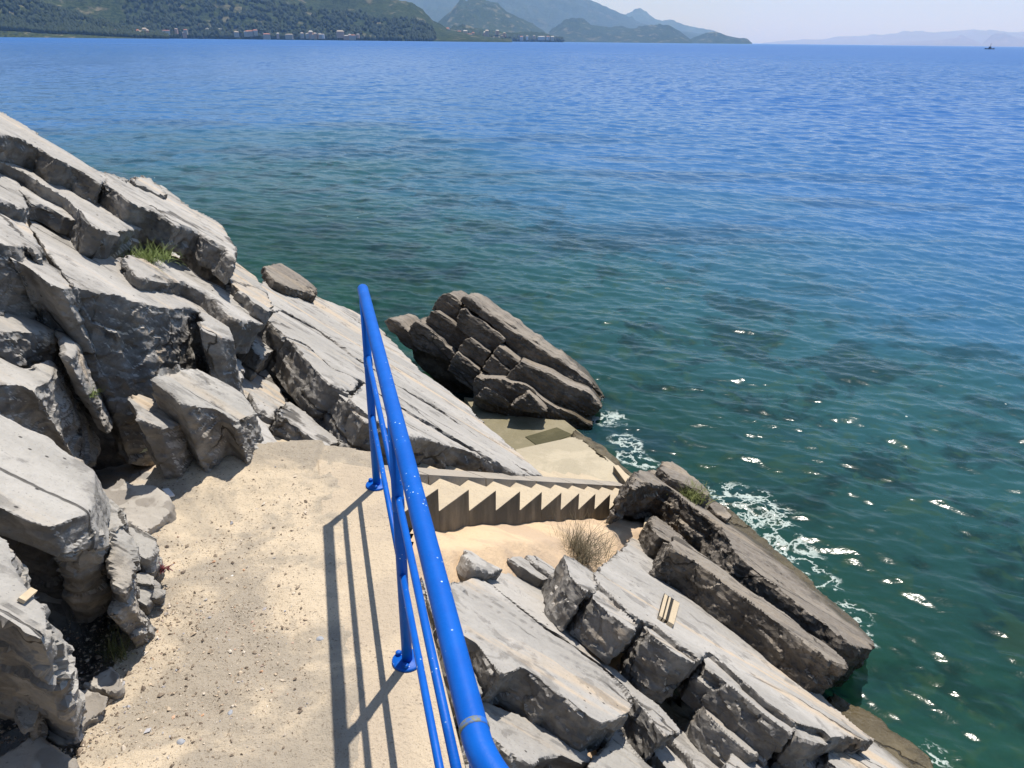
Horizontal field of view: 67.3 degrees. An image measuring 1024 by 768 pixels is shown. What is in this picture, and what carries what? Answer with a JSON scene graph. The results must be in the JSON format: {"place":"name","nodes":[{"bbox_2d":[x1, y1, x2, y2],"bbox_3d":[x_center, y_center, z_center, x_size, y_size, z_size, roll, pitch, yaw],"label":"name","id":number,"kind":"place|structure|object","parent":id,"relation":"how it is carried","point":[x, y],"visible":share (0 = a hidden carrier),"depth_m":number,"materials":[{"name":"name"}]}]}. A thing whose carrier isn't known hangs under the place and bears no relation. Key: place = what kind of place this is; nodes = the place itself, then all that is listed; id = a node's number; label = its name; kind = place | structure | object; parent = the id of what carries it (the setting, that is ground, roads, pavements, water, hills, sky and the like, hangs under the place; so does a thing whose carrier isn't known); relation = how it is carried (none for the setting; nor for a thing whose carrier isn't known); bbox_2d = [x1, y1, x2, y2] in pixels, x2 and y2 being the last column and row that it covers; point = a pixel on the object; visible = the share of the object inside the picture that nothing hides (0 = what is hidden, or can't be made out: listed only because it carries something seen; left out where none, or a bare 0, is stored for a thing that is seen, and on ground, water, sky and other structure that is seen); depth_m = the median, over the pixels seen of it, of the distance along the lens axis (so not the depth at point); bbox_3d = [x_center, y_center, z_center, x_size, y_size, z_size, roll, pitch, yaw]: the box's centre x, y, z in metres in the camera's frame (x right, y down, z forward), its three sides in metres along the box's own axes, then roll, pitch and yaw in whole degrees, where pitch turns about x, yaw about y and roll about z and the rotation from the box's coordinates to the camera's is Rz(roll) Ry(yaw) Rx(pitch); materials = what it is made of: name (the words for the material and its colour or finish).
{"place":"outdoors","nodes":[
{"label":"outdoors","id":0,"kind":"place"},
{"bbox_2d":[0,0,152,38],"bbox_3d":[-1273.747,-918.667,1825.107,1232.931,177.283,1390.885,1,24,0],"label":"hills","id":1,"kind":"structure","parent":0,"point":[3,33],"depth_m":1426.77,"materials":[{"name":"green plant"}]},
{"bbox_2d":[0,440,377,767],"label":"path","id":2,"kind":"structure","parent":0,"point":[331,690],"depth_m":2.52,"materials":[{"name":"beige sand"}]},
{"bbox_2d":[0,537,86,743],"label":"boulder","id":3,"kind":"object","parent":2,"relation":"on","point":[38,671],"visible":0.95,"depth_m":1.79,"materials":[{"name":"stone"}]},
{"bbox_2d":[72,620,135,669],"bbox_3d":[-1.253,0.801,2.393,0.228,0.109,0.220,1,24,0],"label":"dry weed","id":4,"kind":"object","parent":2,"relation":"on","point":[116,650],"visible":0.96,"depth_m":2.40,"materials":[{"name":"brown plant"}]},
{"bbox_2d":[102,499,135,620],"bbox_3d":[-1.319,0.561,2.553,0.119,0.487,0.539,-13,27,-27],"label":"boulder","id":5,"kind":"object","parent":2,"relation":"on","point":[118,518],"visible":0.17,"depth_m":2.41,"materials":[{"name":"stone"}]},
{"bbox_2d":[0,415,110,557],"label":"boulder","id":6,"kind":"object","parent":5,"relation":"on","point":[54,499],"visible":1,"depth_m":2.14,"materials":[{"name":"stone"}]},
{"bbox_2d":[105,527,140,639],"bbox_3d":[-1.223,0.662,2.458,0.110,0.501,0.386,-15,28,-31],"label":"boulder","id":7,"kind":"object","parent":2,"relation":"on","point":[122,562],"visible":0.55,"depth_m":2.31,"materials":[{"name":"stone"}]},
{"bbox_2d":[52,0,511,41],"bbox_3d":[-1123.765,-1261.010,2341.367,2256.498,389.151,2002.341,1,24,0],"label":"hills","id":8,"kind":"structure","parent":0,"point":[112,10],"depth_m":1996.38,"materials":[{"name":"green plant"}]},
{"bbox_2d":[0,0,564,41],"bbox_3d":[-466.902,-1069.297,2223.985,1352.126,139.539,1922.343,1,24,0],"label":"woodland","id":9,"kind":"object","parent":8,"relation":"on","point":[57,23],"visible":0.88,"depth_m":1870.73,"materials":[{"name":"green plant"}]},
{"bbox_2d":[0,222,694,759],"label":"bedrock","id":10,"kind":"structure","parent":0,"point":[112,466],"depth_m":2.69,"materials":[{"name":"grey stone"}]},
{"bbox_2d":[0,213,48,322],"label":"rock slab","id":11,"kind":"object","parent":10,"relation":"on","point":[18,241],"visible":0.2,"depth_m":3.21,"materials":[{"name":"grey stone"}]},
{"bbox_2d":[0,173,28,223],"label":"rock slab","id":12,"kind":"object","parent":11,"relation":"on","point":[13,205],"visible":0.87,"depth_m":3.69,"materials":[{"name":"grey stone"}]},
{"bbox_2d":[1,537,58,577],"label":"boulder","id":13,"kind":"object","parent":10,"relation":"on","point":[52,566],"visible":0.01,"depth_m":2.34,"materials":[{"name":"stone"}]},
{"bbox_2d":[14,702,49,741],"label":"rock block","id":14,"kind":"object","parent":10,"relation":"on","point":[33,723],"visible":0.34,"depth_m":2.00,"materials":[{"name":"stone"}]},
{"bbox_2d":[0,736,79,767],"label":"flagstone","id":15,"kind":"object","parent":10,"relation":"on","point":[40,752],"visible":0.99,"depth_m":2.00,"materials":[{"name":"stone"}]},
{"bbox_2d":[0,313,84,406],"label":"rock block","id":16,"kind":"object","parent":10,"relation":"on","point":[26,343],"visible":0.23,"depth_m":3.15,"materials":[{"name":"grey stone"}]},
{"bbox_2d":[0,358,100,467],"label":"boulder","id":17,"kind":"object","parent":10,"relation":"on","point":[39,398],"visible":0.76,"depth_m":3.03,"materials":[{"name":"stone"}]},
{"bbox_2d":[0,535,117,630],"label":"boulder","id":18,"kind":"object","parent":10,"relation":"on","point":[50,585],"visible":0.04,"depth_m":2.41,"materials":[{"name":"stone"}]},
{"bbox_2d":[10,256,115,399],"bbox_3d":[-1.982,-0.179,3.517,0.313,0.949,0.580,1,24,0],"label":"rock block","id":19,"kind":"object","parent":10,"relation":"on","point":[52,297],"visible":0.41,"depth_m":3.25,"materials":[{"name":"grey stone"}]},
{"bbox_2d":[54,329,112,433],"bbox_3d":[-1.930,-0.028,3.488,0.174,0.512,0.775,-12,27,-26],"label":"rock block","id":20,"kind":"object","parent":19,"relation":"on","point":[71,355],"visible":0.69,"depth_m":3.26,"materials":[{"name":"grey stone"}]},
{"bbox_2d":[47,688,108,758],"bbox_3d":[-1.259,1.015,2.239,0.240,0.241,0.245,1,24,0],"label":"flagstone","id":21,"kind":"object","parent":10,"relation":"on","point":[95,704],"visible":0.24,"depth_m":2.17,"materials":[{"name":"stone"}]},
{"bbox_2d":[53,529,112,622],"bbox_3d":[-1.281,0.583,2.312,0.144,0.445,0.314,-16,29,-32],"label":"boulder","id":22,"kind":"object","parent":10,"relation":"on","point":[87,592],"visible":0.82,"depth_m":2.29,"materials":[{"name":"stone"}]},
{"bbox_2d":[0,161,171,258],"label":"rock slab","id":23,"kind":"object","parent":10,"relation":"on","point":[99,231],"visible":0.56,"depth_m":4.15,"materials":[{"name":"grey stone"}]},
{"bbox_2d":[18,184,75,235],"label":"rock block","id":24,"kind":"object","parent":23,"relation":"on","point":[57,218],"visible":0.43,"depth_m":3.98,"materials":[{"name":"grey stone"}]},
{"bbox_2d":[82,668,124,699],"bbox_3d":[-1.209,0.962,2.348,0.133,0.225,0.154,1,24,0],"label":"flagstone","id":25,"kind":"object","parent":10,"relation":"on","point":[106,682],"visible":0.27,"depth_m":2.27,"materials":[{"name":"stone"}]},
{"bbox_2d":[107,596,156,645],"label":"rock block","id":26,"kind":"object","parent":10,"relation":"on","point":[128,619],"visible":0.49,"depth_m":2.33,"materials":[{"name":"stone"}]},
{"bbox_2d":[103,479,176,533],"bbox_3d":[-1.502,0.552,3.152,0.433,0.269,0.256,18,30,34],"label":"flagstone","id":27,"kind":"object","parent":10,"relation":"on","point":[149,509],"visible":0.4,"depth_m":3.06,"materials":[{"name":"stone"}]},
{"bbox_2d":[129,527,165,582],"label":"rock block","id":28,"kind":"object","parent":10,"relation":"on","point":[149,550],"visible":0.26,"depth_m":2.66,"materials":[{"name":"stone"}]},
{"bbox_2d":[135,572,165,607],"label":"rock block","id":29,"kind":"object","parent":10,"relation":"on","point":[158,597],"visible":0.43,"depth_m":2.59,"materials":[{"name":"stone"}]},
{"bbox_2d":[127,394,192,478],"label":"rock block","id":30,"kind":"object","parent":10,"relation":"on","point":[164,440],"visible":0.56,"depth_m":3.24,"materials":[{"name":"grey stone"}]},
{"bbox_2d":[120,255,263,353],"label":"rock slab","id":31,"kind":"object","parent":10,"relation":"on","point":[217,302],"visible":0.59,"depth_m":4.37,"materials":[{"name":"grey stone"}]},
{"bbox_2d":[118,237,183,275],"bbox_3d":[-2.059,-0.724,4.328,0.417,0.152,0.507,-17,30,-34],"label":"grass tuft","id":32,"kind":"object","parent":31,"relation":"on","point":[151,259],"visible":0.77,"depth_m":4.38,"materials":[{"name":"green plant"}]},
{"bbox_2d":[150,364,263,471],"bbox_3d":[-1.384,0.292,3.701,0.409,0.974,0.878,1,24,0],"label":"boulder","id":33,"kind":"object","parent":10,"relation":"on","point":[216,419],"visible":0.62,"depth_m":3.38,"materials":[{"name":"stone"}]},
{"bbox_2d":[242,370,287,430],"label":"rock slab","id":34,"kind":"object","parent":10,"relation":"on","point":[262,381],"visible":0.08,"depth_m":4.79,"materials":[{"name":"grey stone"}]},
{"bbox_2d":[27,219,245,465],"bbox_3d":[-2.011,-0.188,4.346,0.942,1.571,1.666,-17,30,-35],"label":"rock slab","id":35,"kind":"object","parent":34,"relation":"on","point":[139,338],"visible":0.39,"depth_m":3.70,"materials":[{"name":"grey stone"}]},
{"bbox_2d":[246,388,277,424],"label":"rock block","id":36,"kind":"object","parent":34,"relation":"on","point":[265,407],"visible":0.87,"depth_m":4.23,"materials":[{"name":"grey stone"}]},
{"bbox_2d":[271,338,357,422],"bbox_3d":[-1.205,0.015,4.895,0.452,0.458,0.910,-15,28,-31],"label":"rock block","id":37,"kind":"object","parent":34,"relation":"on","point":[313,384],"visible":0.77,"depth_m":4.70,"materials":[{"name":"grey stone"}]},
{"bbox_2d":[270,402,340,445],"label":"rock block","id":38,"kind":"object","parent":10,"relation":"on","point":[292,422],"visible":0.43,"depth_m":4.15,"materials":[{"name":"grey stone"}]},
{"bbox_2d":[316,394,368,450],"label":"rock block","id":39,"kind":"object","parent":10,"relation":"on","point":[356,426],"visible":0.26,"depth_m":4.27,"materials":[{"name":"grey stone"}]},
{"bbox_2d":[318,460,464,767],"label":"concrete edge","id":40,"kind":"object","parent":10,"relation":"on","point":[388,717],"visible":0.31,"depth_m":2.53,"materials":[{"name":"beige concrete"}]},
{"bbox_2d":[357,284,508,767],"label":"handrail","id":41,"kind":"object","parent":40,"relation":"on","point":[480,748],"visible":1,"depth_m":1.72,"materials":[{"name":"blue metal"}]},
{"bbox_2d":[260,280,541,475],"bbox_3d":[-1.520,-0.310,7.002,1.922,1.689,4.611,-10,26,-22],"label":"rock slab","id":42,"kind":"object","parent":10,"relation":"on","point":[338,325],"visible":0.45,"depth_m":6.48,"materials":[{"name":"grey stone"}]},
{"bbox_2d":[179,255,273,331],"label":"rock slab","id":43,"kind":"object","parent":42,"relation":"on","point":[245,289],"visible":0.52,"depth_m":5.08,"materials":[{"name":"grey stone"}]},
{"bbox_2d":[98,173,237,284],"bbox_3d":[-2.487,-1.252,5.636,0.826,0.790,2.720,-8,25,-18],"label":"rock slab","id":44,"kind":"object","parent":43,"relation":"on","point":[178,224],"visible":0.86,"depth_m":4.75,"materials":[{"name":"grey stone"}]},
{"bbox_2d":[0,112,128,204],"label":"rock slab","id":45,"kind":"object","parent":44,"relation":"on","point":[24,146],"visible":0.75,"depth_m":4.40,"materials":[{"name":"grey stone"}]},
{"bbox_2d":[261,263,316,302],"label":"rock slab","id":46,"kind":"object","parent":42,"relation":"on","point":[281,278],"visible":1,"depth_m":7.46,"materials":[{"name":"stone"}]},
{"bbox_2d":[257,311,530,475],"bbox_3d":[-1.054,0.234,5.575,2.392,1.463,1.009,13,27,25],"label":"rock slab","id":47,"kind":"object","parent":42,"relation":"on","point":[277,330],"visible":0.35,"depth_m":5.34,"materials":[{"name":"grey stone"}]},
{"bbox_2d":[236,335,273,380],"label":"rock block","id":48,"kind":"object","parent":47,"relation":"on","point":[255,359],"visible":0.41,"depth_m":4.81,"materials":[{"name":"grey stone"}]},
{"bbox_2d":[336,384,506,473],"bbox_3d":[-0.606,0.474,4.764,1.157,1.078,0.951,1,24,0],"label":"rock slab","id":49,"kind":"object","parent":10,"relation":"on","point":[432,447],"visible":0.32,"depth_m":4.71,"materials":[{"name":"grey stone"}]},
{"bbox_2d":[410,518,654,757],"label":"sand","id":50,"kind":"structure","parent":10,"relation":"on","point":[498,545],"depth_m":4.29,"materials":[{"name":"beige sand"}]},
{"bbox_2d":[456,549,502,581],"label":"rock block","id":51,"kind":"object","parent":50,"relation":"on","point":[471,564],"visible":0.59,"depth_m":3.51,"materials":[{"name":"grey stone"}]},
{"bbox_2d":[506,556,547,587],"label":"rock block","id":52,"kind":"object","parent":50,"relation":"on","point":[522,568],"visible":0.54,"depth_m":3.93,"materials":[{"name":"grey stone"}]},
{"bbox_2d":[541,555,597,631],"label":"rock block","id":53,"kind":"object","parent":50,"relation":"on","point":[569,587],"visible":0.91,"depth_m":3.60,"materials":[{"name":"grey stone"}]},
{"bbox_2d":[485,573,679,762],"bbox_3d":[0.156,1.236,3.620,0.679,0.639,1.425,-9,26,-20],"label":"rock slab","id":54,"kind":"object","parent":50,"relation":"on","point":[649,728],"visible":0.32,"depth_m":3.31,"materials":[{"name":"grey stone"}]},
{"bbox_2d":[540,496,629,571],"bbox_3d":[0.390,0.909,4.663,0.703,0.423,0.781,1,24,0],"label":"dry bush","id":55,"kind":"object","parent":50,"relation":"on","point":[578,549],"visible":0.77,"depth_m":4.67,"materials":[{"name":"beige plant"}]},
{"bbox_2d":[638,516,683,558],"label":"rock block","id":56,"kind":"object","parent":50,"relation":"on","point":[656,533],"visible":0.55,"depth_m":5.41,"materials":[{"name":"stone"}]},
{"bbox_2d":[435,578,632,752],"bbox_3d":[-0.007,1.151,3.098,0.932,0.683,0.704,14,28,28],"label":"rock slab","id":57,"kind":"object","parent":10,"relation":"on","point":[528,668],"visible":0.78,"depth_m":2.92,"materials":[{"name":"grey stone"}]},
{"bbox_2d":[482,701,590,767],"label":"rock slab","id":58,"kind":"object","parent":10,"relation":"on","point":[520,741],"visible":0.62,"depth_m":2.71,"materials":[{"name":"grey stone"}]},
{"bbox_2d":[585,729,651,767],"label":"boulder","id":59,"kind":"object","parent":10,"relation":"on","point":[617,750],"visible":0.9,"depth_m":2.94,"materials":[{"name":"stone"}]},
{"bbox_2d":[667,725,718,767],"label":"rock slab","id":60,"kind":"object","parent":10,"relation":"on","point":[683,748],"visible":0.25,"depth_m":3.25,"materials":[{"name":"grey stone"}]},
{"bbox_2d":[646,746,686,767],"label":"rock slab","id":61,"kind":"object","parent":60,"relation":"on","point":[666,757],"visible":0.2,"depth_m":3.15,"materials":[{"name":"grey stone"}]},
{"bbox_2d":[681,706,758,767],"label":"rock block","id":62,"kind":"object","parent":60,"relation":"on","point":[712,738],"visible":0.91,"depth_m":3.32,"materials":[{"name":"grey stone"}]},
{"bbox_2d":[593,538,873,760],"bbox_3d":[0.851,1.318,4.401,1.366,1.224,2.200,-9,26,-20],"label":"rock slab","id":63,"kind":"object","parent":10,"relation":"on","point":[633,589],"visible":0.66,"depth_m":3.83,"materials":[{"name":"grey stone"}]},
{"bbox_2d":[568,590,637,664],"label":"rock block","id":64,"kind":"object","parent":63,"relation":"on","point":[602,626],"visible":0.94,"depth_m":3.44,"materials":[{"name":"grey stone"}]},
{"bbox_2d":[616,626,694,703],"bbox_3d":[0.651,1.281,3.521,0.343,0.372,0.262,21,31,38],"label":"rock block","id":65,"kind":"object","parent":63,"relation":"on","point":[654,666],"visible":0.93,"depth_m":3.44,"materials":[{"name":"grey stone"}]},
{"bbox_2d":[657,593,679,627],"bbox_3d":[0.810,1.190,4.010,0.110,0.371,0.555,7,25,14],"label":"wooden insert","id":66,"kind":"object","parent":63,"relation":"on","point":[668,609],"visible":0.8,"depth_m":3.94,"materials":[{"name":"brown wood"}]},
{"bbox_2d":[648,535,847,694],"bbox_3d":[1.321,1.339,4.619,0.683,0.671,1.444,-18,30,-35],"label":"rock ledge","id":67,"kind":"object","parent":63,"relation":"on","point":[788,646],"visible":0.91,"depth_m":4.42,"materials":[{"name":"stone"}]},
{"bbox_2d":[769,727,831,767],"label":"rock block","id":68,"kind":"object","parent":63,"relation":"on","point":[802,748],"visible":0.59,"depth_m":3.36,"materials":[{"name":"grey stone"}]},
{"bbox_2d":[722,753,770,767],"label":"rock slab","id":69,"kind":"object","parent":10,"relation":"on","point":[733,761],"visible":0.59,"depth_m":3.21,"materials":[{"name":"grey stone"}]},
{"bbox_2d":[677,656,795,767],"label":"rock block","id":70,"kind":"object","parent":69,"relation":"on","point":[720,694],"visible":0.8,"depth_m":3.40,"materials":[{"name":"grey stone"}]},
{"bbox_2d":[816,741,907,767],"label":"rock slab","id":71,"kind":"object","parent":10,"relation":"on","point":[875,755],"visible":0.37,"depth_m":3.86,"materials":[{"name":"grey stone"}]},
{"bbox_2d":[826,693,932,767],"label":"rock ledge","id":72,"kind":"object","parent":10,"relation":"on","point":[907,753],"visible":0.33,"depth_m":4.43,"materials":[{"name":"stone"}]},
{"bbox_2d":[437,0,565,41],"bbox_3d":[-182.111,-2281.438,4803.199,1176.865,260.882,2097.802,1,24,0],"label":"hills","id":73,"kind":"structure","parent":0,"point":[485,14],"depth_m":4507.08,"materials":[{"name":"green plant"}]},
{"bbox_2d":[0,37,1023,767],"bbox_3d":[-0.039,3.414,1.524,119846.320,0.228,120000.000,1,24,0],"label":"water","id":74,"kind":"structure","parent":0,"point":[772,295],"depth_m":16.20,"materials":[{"name":"blue liquid"}]},
{"bbox_2d":[510,390,547,412],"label":"rock block","id":75,"kind":"object","parent":74,"relation":"in","point":[529,401],"visible":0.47,"depth_m":7.92,"materials":[{"name":"stone"}]},
{"bbox_2d":[654,461,709,507],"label":"rock block","id":76,"kind":"object","parent":74,"relation":"in","point":[671,474],"visible":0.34,"depth_m":6.47,"materials":[{"name":"stone"}]},
{"bbox_2d":[706,497,827,598],"bbox_3d":[1.974,1.481,6.163,0.319,0.426,1.767,-8,26,-19],"label":"rock ledge","id":77,"kind":"object","parent":74,"relation":"in","point":[738,523],"visible":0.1,"depth_m":6.21,"materials":[{"name":"stone"}]},
{"bbox_2d":[604,470,874,686],"bbox_3d":[1.619,1.197,5.777,2.402,1.207,1.641,21,31,38],"label":"rock ledge","id":78,"kind":"object","parent":77,"relation":"on","point":[750,563],"visible":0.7,"depth_m":5.46,"materials":[{"name":"stone"}]},
{"bbox_2d":[400,0,701,38],"bbox_3d":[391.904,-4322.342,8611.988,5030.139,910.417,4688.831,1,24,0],"label":"hills","id":79,"kind":"structure","parent":0,"point":[546,16],"depth_m":7917.49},
{"bbox_2d":[548,18,692,42],"bbox_3d":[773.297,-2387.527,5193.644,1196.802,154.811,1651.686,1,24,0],"label":"hills","id":80,"kind":"structure","parent":0,"point":[576,30],"depth_m":4960.67,"materials":[{"name":"green plant"}]},
{"bbox_2d":[625,8,715,33],"bbox_3d":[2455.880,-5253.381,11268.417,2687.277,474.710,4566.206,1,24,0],"label":"hills","id":81,"kind":"structure","parent":0,"point":[641,15],"depth_m":11122.29,"materials":[{"name":"blue"}]},
{"bbox_2d":[690,32,751,43],"bbox_3d":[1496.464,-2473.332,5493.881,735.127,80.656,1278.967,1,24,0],"label":"hills","id":82,"kind":"structure","parent":0,"point":[713,38],"depth_m":5269.46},
{"bbox_2d":[592,0,1023,43],"label":"sky","id":83,"kind":"structure","parent":0,"point":[758,21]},
{"bbox_2d":[762,29,1023,44],"bbox_3d":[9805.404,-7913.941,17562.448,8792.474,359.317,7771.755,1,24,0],"label":"hills","id":84,"kind":"structure","parent":0,"point":[981,36],"depth_m":17182.98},
{"bbox_2d":[883,33,1023,46],"bbox_3d":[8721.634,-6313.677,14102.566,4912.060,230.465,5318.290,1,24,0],"label":"hills","id":85,"kind":"structure","parent":0,"point":[1002,39],"depth_m":13445.27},
{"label":"seabed","id":86,"kind":"structure","parent":0,"visible":0},
{"bbox_2d":[412,350,472,392],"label":"rock block","id":87,"kind":"object","parent":86,"relation":"on","point":[435,368],"visible":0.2,"depth_m":8.93,"materials":[{"name":"stone"}]},
{"bbox_2d":[384,314,419,349],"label":"rock block","id":88,"kind":"object","parent":87,"relation":"on","point":[399,326],"visible":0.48,"depth_m":8.74,"materials":[{"name":"stone"}]},
{"bbox_2d":[408,317,456,361],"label":"rock block","id":89,"kind":"object","parent":87,"relation":"on","point":[426,337],"visible":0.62,"depth_m":8.66,"materials":[{"name":"stone"}]},
{"bbox_2d":[448,351,482,390],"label":"rock block","id":90,"kind":"object","parent":87,"relation":"on","point":[463,369],"visible":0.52,"depth_m":8.54,"materials":[{"name":"stone"}]},
{"bbox_2d":[426,310,467,351],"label":"rock block","id":91,"kind":"object","parent":90,"relation":"on","point":[441,323],"visible":0.47,"depth_m":8.77,"materials":[{"name":"stone"}]},
{"bbox_2d":[432,290,467,321],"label":"rock block","id":92,"kind":"object","parent":91,"relation":"on","point":[451,305],"visible":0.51,"depth_m":8.97,"materials":[{"name":"stone"}]},
{"bbox_2d":[458,337,492,366],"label":"rock block","id":93,"kind":"object","parent":90,"relation":"on","point":[476,351],"visible":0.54,"depth_m":8.58,"materials":[{"name":"stone"}]},
{"bbox_2d":[457,307,505,350],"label":"rock block","id":94,"kind":"object","parent":93,"relation":"on","point":[483,332],"visible":0.61,"depth_m":8.66,"materials":[{"name":"stone"}]},
{"bbox_2d":[464,397,582,449],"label":"wet platform","id":95,"kind":"structure","parent":86,"relation":"on","point":[512,431],"depth_m":8.02,"materials":[{"name":"concrete"}]},
{"bbox_2d":[525,427,570,444],"bbox_3d":[0.370,0.570,7.816,0.444,0.100,0.251,-16,29,-33],"label":"recess","id":96,"kind":"object","parent":95,"relation":"on","point":[551,435],"visible":0.41,"depth_m":7.78,"materials":[{"name":"beige concrete"}]},
{"bbox_2d":[571,430,632,475],"bbox_3d":[0.880,0.841,7.493,0.208,0.461,1.186,-12,27,-27],"label":"rock ledge","id":97,"kind":"object","parent":95,"relation":"on","point":[600,450],"visible":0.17,"depth_m":7.43,"materials":[{"name":"stone"}]},
{"bbox_2d":[473,369,592,429],"bbox_3d":[0.262,0.174,8.658,1.361,0.836,1.080,4,24,8],"label":"rock block","id":98,"kind":"object","parent":86,"relation":"on","point":[509,390],"visible":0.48,"depth_m":8.18,"materials":[{"name":"stone"}]},
{"bbox_2d":[506,358,601,416],"bbox_3d":[0.491,-0.018,8.792,1.109,0.807,1.077,4,24,7],"label":"rock block","id":99,"kind":"object","parent":98,"relation":"on","point":[552,385],"visible":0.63,"depth_m":8.30,"materials":[{"name":"stone"}]},
{"bbox_2d":[480,296,604,397],"bbox_3d":[0.345,-0.413,9.397,1.776,1.441,1.033,6,25,13],"label":"rock block","id":100,"kind":"object","parent":86,"relation":"on","point":[509,319],"visible":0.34,"depth_m":9.19,"materials":[{"name":"stone"}]},
{"bbox_2d":[460,293,592,387],"bbox_3d":[0.199,-0.533,9.220,1.711,1.244,1.035,6,25,13],"label":"rock block","id":101,"kind":"object","parent":100,"relation":"on","point":[521,345],"visible":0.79,"depth_m":8.75,"materials":[{"name":"stone"}]},
{"bbox_2d":[515,437,629,482],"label":"sea platform","id":102,"kind":"structure","parent":86,"relation":"on","point":[573,455],"depth_m":7.26,"materials":[{"name":"concrete"}]},
{"bbox_2d":[273,436,632,545],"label":"staircase","id":103,"kind":"structure","parent":102,"relation":"on","point":[456,498],"depth_m":4.69,"materials":[{"name":"concrete"}]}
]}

